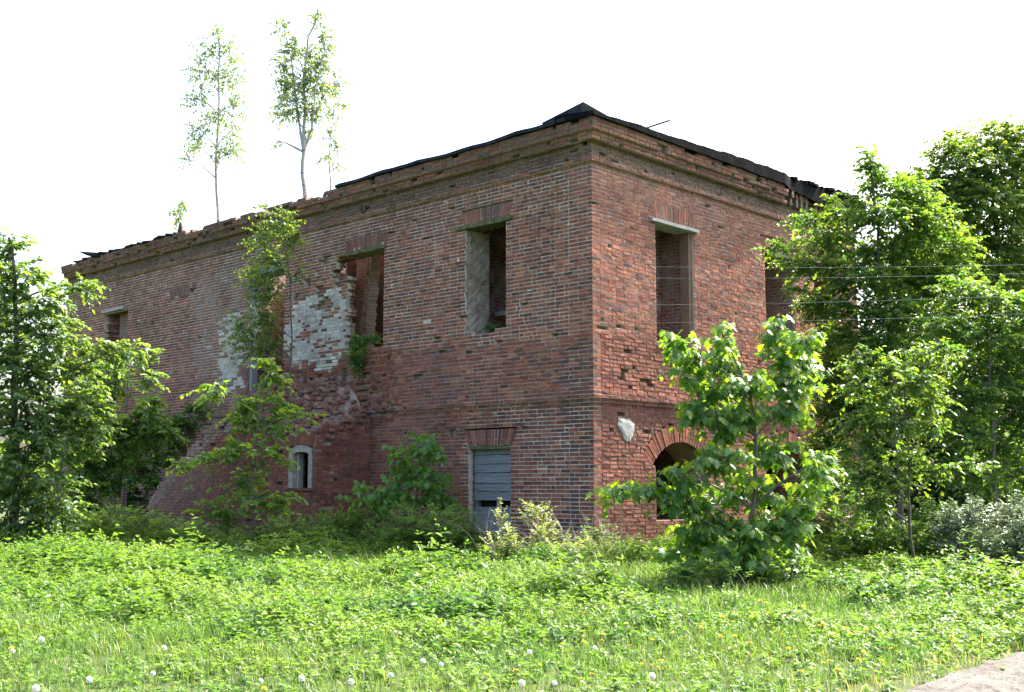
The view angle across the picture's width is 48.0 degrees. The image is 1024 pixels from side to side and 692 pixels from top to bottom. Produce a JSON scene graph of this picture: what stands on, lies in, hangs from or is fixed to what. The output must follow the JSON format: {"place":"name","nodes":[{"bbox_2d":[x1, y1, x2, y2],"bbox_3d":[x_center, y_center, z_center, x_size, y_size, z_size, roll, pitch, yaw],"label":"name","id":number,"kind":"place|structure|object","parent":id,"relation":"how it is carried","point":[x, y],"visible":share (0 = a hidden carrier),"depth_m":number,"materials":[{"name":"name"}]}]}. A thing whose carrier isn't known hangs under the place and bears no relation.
{"place":"outdoors","nodes":[
{"label":"outdoors","id":0,"kind":"place"},
{"bbox_2d":[0,489,1023,691],"bbox_3d":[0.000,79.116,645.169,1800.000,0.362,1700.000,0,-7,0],"label":"ground","id":1,"kind":"structure","parent":0,"point":[899,676],"depth_m":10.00,"materials":[{"name":"green plant"}]},
{"bbox_2d":[32,685,39,691],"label":"dandelion clock","id":2,"kind":"object","parent":1,"relation":"on","point":[36,689],"visible":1,"depth_m":7.81,"materials":[{"name":"white plant"}]},
{"bbox_2d":[38,637,44,654],"bbox_3d":[-4.158,2.683,10.149,0.054,0.236,0.054,-1,-4,20],"label":"dandelion clock","id":3,"kind":"object","parent":1,"relation":"on","point":[41,639],"visible":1,"depth_m":10.15,"materials":[{"name":"white plant"}]},
{"bbox_2d":[29,456,126,524],"bbox_3d":[-13.254,4.568,34.959,5.306,2.381,0.510,-6,-9,43],"label":"wall stump","id":4,"kind":"object","parent":1,"relation":"on","point":[123,497],"visible":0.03,"depth_m":33.27,"materials":[{"name":"brick"}]},
{"bbox_2d":[0,226,169,543],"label":"elm tree","id":5,"kind":"object","parent":1,"relation":"on","point":[16,464],"visible":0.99,"depth_m":22.82,"materials":[{"name":"green plant"}]},
{"bbox_2d":[86,676,92,691],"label":"dandelion clock","id":6,"kind":"object","parent":1,"relation":"on","point":[88,680],"visible":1,"depth_m":8.20,"materials":[{"name":"white plant"}]},
{"bbox_2d":[45,356,190,539],"bbox_3d":[-9.392,2.419,27.395,3.576,4.646,2.118,0,-7,0],"label":"elm bush","id":7,"kind":"object","parent":1,"relation":"on","point":[147,438],"visible":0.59,"depth_m":27.23,"materials":[{"name":"green plant"}]},
{"bbox_2d":[54,498,220,543],"bbox_3d":[-8.292,4.007,25.416,3.795,1.278,1.558,0,-7,0],"label":"shade shrub","id":8,"kind":"object","parent":1,"relation":"on","point":[85,527],"visible":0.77,"depth_m":25.39,"materials":[{"name":"green plant"}]},
{"bbox_2d":[150,671,154,689],"bbox_3d":[-2.665,2.497,8.537,0.038,0.165,0.038,-11,-11,36],"label":"dandelion clock","id":9,"kind":"object","parent":1,"relation":"on","point":[152,673],"visible":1,"depth_m":8.54,"materials":[{"name":"white plant"}]},
{"bbox_2d":[162,645,166,665],"bbox_3d":[-2.957,2.646,9.780,0.045,0.196,0.045,-12,-13,40],"label":"dandelion clock","id":10,"kind":"object","parent":1,"relation":"on","point":[163,648],"visible":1,"depth_m":9.78,"materials":[{"name":"white plant"}]},
{"bbox_2d":[118,402,212,521],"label":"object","id":11,"kind":"object","parent":1,"relation":"on","point":[150,481],"visible":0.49,"depth_m":33.76,"materials":[{"name":"green plant"}]},
{"bbox_2d":[164,353,327,541],"bbox_3d":[-5.504,2.235,23.429,3.364,4.240,2.012,0,-7,0],"label":"elm sapling","id":12,"kind":"object","parent":1,"relation":"on","point":[234,454],"visible":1,"depth_m":23.38,"materials":[{"name":"green plant"}]},
{"bbox_2d":[143,375,370,537],"bbox_3d":[-7.009,3.209,30.536,8.278,4.703,1.692,-6,-9,43],"label":"ruined annex","id":13,"kind":"object","parent":1,"relation":"on","point":[335,444],"visible":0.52,"depth_m":28.45,"materials":[{"name":"brick"}]},
{"bbox_2d":[219,200,320,413],"bbox_3d":[-5.945,-0.962,28.181,2.476,5.369,1.305,1,-7,-11],"label":"birch sapling","id":14,"kind":"object","parent":13,"relation":"on","point":[276,262],"visible":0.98,"depth_m":28.21,"materials":[{"name":"green plant"}]},
{"bbox_2d":[288,445,312,487],"bbox_3d":[-4.991,2.908,27.728,0.936,1.022,0.298,-6,-9,43],"label":"window frame","id":15,"kind":"structure","parent":13,"relation":"in","point":[300,449],"depth_m":27.77,"materials":[{"name":"paint"}]},
{"bbox_2d":[255,513,313,542],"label":"shade shrub","id":16,"kind":"object","parent":1,"relation":"on","point":[303,527],"visible":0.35,"depth_m":25.04,"materials":[{"name":"green plant"}]},
{"bbox_2d":[298,675,304,689],"bbox_3d":[-1.536,2.494,8.334,0.049,0.213,0.049,6,-11,-10],"label":"dandelion clock","id":17,"kind":"object","parent":1,"relation":"on","point":[301,678],"visible":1,"depth_m":8.34,"materials":[{"name":"white plant"}]},
{"bbox_2d":[303,500,372,542],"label":"shade shrub","id":18,"kind":"object","parent":1,"relation":"on","point":[340,521],"visible":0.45,"depth_m":25.24,"materials":[{"name":"green plant"}]},
{"bbox_2d":[348,679,353,691],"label":"dandelion clock","id":19,"kind":"object","parent":1,"relation":"on","point":[350,681],"visible":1,"depth_m":8.16,"materials":[{"name":"white plant"}]},
{"bbox_2d":[345,497,438,550],"bbox_3d":[-2.658,3.947,24.443,2.309,1.530,1.532,-5,-9,38],"label":"shade shrub","id":20,"kind":"object","parent":1,"relation":"on","point":[399,530],"visible":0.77,"depth_m":24.25,"materials":[{"name":"green plant"}]},
{"bbox_2d":[334,432,467,534],"bbox_3d":[-2.383,3.195,25.192,2.854,2.594,1.609,-2,-7,17],"label":"maple sapling","id":21,"kind":"object","parent":1,"relation":"on","point":[431,491],"visible":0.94,"depth_m":24.92,"materials":[{"name":"green plant"}]},
{"bbox_2d":[412,503,497,550],"bbox_3d":[-1.169,3.923,23.864,1.749,1.347,1.741,0,-7,0],"label":"shade shrub","id":22,"kind":"object","parent":1,"relation":"on","point":[456,536],"visible":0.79,"depth_m":23.61,"materials":[{"name":"green plant"}]},
{"bbox_2d":[59,102,866,552],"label":"brick building","id":23,"kind":"structure","parent":1,"relation":"on","point":[541,240],"depth_m":26.92,"materials":[{"name":"red brick"}]},
{"bbox_2d":[167,199,194,231],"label":"birch tree","id":24,"kind":"object","parent":23,"relation":"on","point":[176,212],"visible":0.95,"depth_m":36.10,"materials":[{"name":"green plant"}]},
{"bbox_2d":[172,21,256,221],"bbox_3d":[-9.007,-6.754,34.687,2.504,6.365,1.820,0,-7,0],"label":"birch tree","id":25,"kind":"object","parent":23,"relation":"on","point":[216,77],"visible":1,"depth_m":34.83,"materials":[{"name":"green plant"}]},
{"bbox_2d":[262,5,354,197],"bbox_3d":[-5.587,-6.711,31.685,2.619,5.692,1.566,0,-7,0],"label":"birch tree","id":26,"kind":"object","parent":23,"relation":"on","point":[288,85],"visible":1,"depth_m":31.76,"materials":[{"name":"green plant"}]},
{"bbox_2d":[311,100,356,189],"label":"birch tree","id":27,"kind":"object","parent":23,"relation":"on","point":[329,131],"visible":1,"depth_m":30.87,"materials":[{"name":"green plant"}]},
{"bbox_2d":[341,331,382,378],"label":"shrub","id":28,"kind":"object","parent":23,"relation":"on","point":[359,342],"visible":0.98,"depth_m":28.73,"materials":[{"name":"green plant"}]},
{"bbox_2d":[481,321,500,333],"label":"sill weed","id":29,"kind":"object","parent":23,"relation":"on","point":[488,327],"visible":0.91,"depth_m":26.01,"materials":[{"name":"green plant"}]},
{"bbox_2d":[474,449,510,531],"bbox_3d":[-0.318,3.211,25.677,1.280,1.871,0.255,-6,-9,43],"label":"boarded window","id":30,"kind":"structure","parent":23,"relation":"in","point":[492,467],"depth_m":25.65,"materials":[{"name":"grey wood"}]},
{"bbox_2d":[679,233,692,346],"bbox_3d":[4.047,-1.285,26.697,0.240,2.693,0.120,-6,-9,43],"label":"window frame","id":31,"kind":"structure","parent":23,"relation":"in","point":[685,239],"depth_m":26.65,"materials":[{"name":"brown wood"}]},
{"bbox_2d":[0,509,1023,691],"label":"meadow herbs","id":32,"kind":"object","parent":1,"relation":"on","point":[186,558],"visible":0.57,"depth_m":13.80,"materials":[{"name":"green plant"}]},
{"bbox_2d":[0,415,1023,505],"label":"distant wood","id":33,"kind":"object","parent":1,"relation":"on","point":[41,466],"visible":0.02,"depth_m":85.68,"materials":[{"name":"green plant"}]},
{"bbox_2d":[518,679,524,691],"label":"dandelion clock","id":34,"kind":"object","parent":1,"relation":"on","point":[521,683],"visible":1,"depth_m":8.14,"materials":[{"name":"white plant"}]},
{"bbox_2d":[527,650,531,669],"bbox_3d":[0.146,2.626,9.581,0.043,0.188,0.043,0,-4,6],"label":"dandelion clock","id":35,"kind":"object","parent":1,"relation":"on","point":[529,652],"visible":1,"depth_m":9.58,"materials":[{"name":"plant"}]},
{"bbox_2d":[475,498,629,564],"bbox_3d":[0.912,3.644,21.418,3.167,1.617,1.666,0,-7,0],"label":"pale bush","id":36,"kind":"object","parent":1,"relation":"on","point":[542,532],"visible":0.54,"depth_m":21.25,"materials":[{"name":"green plant"}]},
{"bbox_2d":[460,501,646,562],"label":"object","id":37,"kind":"object","parent":1,"relation":"on","point":[606,534],"visible":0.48,"depth_m":22.02,"materials":[{"name":"green plant"}]},
{"bbox_2d":[649,673,655,691],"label":"dandelion clock","id":38,"kind":"object","parent":1,"relation":"on","point":[652,676],"visible":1,"depth_m":8.42,"materials":[{"name":"white plant"}]},
{"bbox_2d":[585,314,847,589],"bbox_3d":[3.045,1.555,17.312,3.971,4.247,1.912,0,-7,0],"label":"maple tree","id":39,"kind":"object","parent":1,"relation":"on","point":[789,356],"visible":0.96,"depth_m":17.23,"materials":[{"name":"green plant"}]},
{"bbox_2d":[659,548,818,588],"bbox_3d":[3.196,3.240,16.361,2.214,0.757,1.333,0,-7,0],"label":"nettle shrub","id":40,"kind":"object","parent":1,"relation":"on","point":[796,569],"visible":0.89,"depth_m":16.27,"materials":[{"name":"green plant"}]},
{"bbox_2d":[799,463,915,562],"bbox_3d":[5.855,3.053,20.256,2.440,2.129,1.614,5,-9,-37],"label":"nettle shrub","id":41,"kind":"object","parent":1,"relation":"on","point":[875,537],"visible":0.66,"depth_m":20.02,"materials":[{"name":"green plant"}]},
{"bbox_2d":[750,142,996,537],"bbox_3d":[7.794,0.000,25.104,5.519,8.825,3.177,0,-7,0],"label":"elm tree","id":42,"kind":"object","parent":1,"relation":"on","point":[920,202],"visible":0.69,"depth_m":24.88,"materials":[{"name":"green plant"}]},
{"bbox_2d":[825,337,999,559],"bbox_3d":[6.631,1.831,19.548,2.805,4.071,2.065,0,-7,0],"label":"elm sapling","id":43,"kind":"object","parent":1,"relation":"on","point":[880,498],"visible":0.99,"depth_m":19.43,"materials":[{"name":"green plant"}]},
{"bbox_2d":[891,494,962,560],"bbox_3d":[7.366,3.352,20.484,1.487,1.401,1.361,0,-7,0],"label":"nettle shrub","id":44,"kind":"object","parent":1,"relation":"on","point":[925,537],"visible":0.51,"depth_m":20.38,"materials":[{"name":"green plant"}]},
{"bbox_2d":[858,188,1023,525],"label":"elm tree","id":45,"kind":"object","parent":1,"relation":"on","point":[948,491],"visible":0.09,"depth_m":33.51,"materials":[{"name":"green plant"}]},
{"bbox_2d":[883,112,1023,527],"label":"elm tree","id":46,"kind":"object","parent":1,"relation":"on","point":[975,183],"visible":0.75,"depth_m":28.32,"materials":[{"name":"green plant"}]},
{"bbox_2d":[903,270,1023,539],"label":"elm tree","id":47,"kind":"object","parent":1,"relation":"on","point":[993,445],"visible":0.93,"depth_m":23.01,"materials":[{"name":"green plant"}]},
{"bbox_2d":[926,489,1023,574],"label":"silvery bush","id":48,"kind":"object","parent":1,"relation":"on","point":[993,541],"visible":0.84,"depth_m":18.03,"materials":[{"name":"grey plant"}]},
{"bbox_2d":[0,0,1023,475],"label":"sky","id":49,"kind":"structure","parent":0,"point":[89,89],"materials":[{"name":"white"}]},
{"bbox_2d":[597,265,994,267],"bbox_3d":[5.133,-1.295,17.850,0.004,1.964,12.692,4,-8,-33],"label":"overhead wire","id":50,"kind":"object","parent":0,"point":[798,267],"visible":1,"depth_m":18.84,"materials":[{"name":"metal"}]},
{"bbox_2d":[596,296,1005,304],"bbox_3d":[5.116,-0.759,17.785,0.004,1.440,12.681,4,-8,-32],"label":"overhead wire","id":51,"kind":"object","parent":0,"point":[817,302],"visible":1,"depth_m":18.23,"materials":[{"name":"metal"}]},
{"bbox_2d":[603,273,1023,277],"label":"overhead wire","id":52,"kind":"object","parent":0,"point":[847,277],"visible":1,"depth_m":16.95,"materials":[{"name":"metal"}]},
{"bbox_2d":[688,314,1008,322],"bbox_3d":[5.099,-0.476,17.653,0.004,1.213,12.351,5,-8,-34],"label":"overhead wire","id":53,"kind":"object","parent":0,"point":[851,319],"visible":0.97,"depth_m":17.45,"materials":[{"name":"metal"}]},
{"bbox_2d":[906,651,1023,691],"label":"dirt road","id":54,"kind":"structure","parent":0,"point":[989,676],"depth_m":8.89,"materials":[{"name":"beige soil"}]}
]}

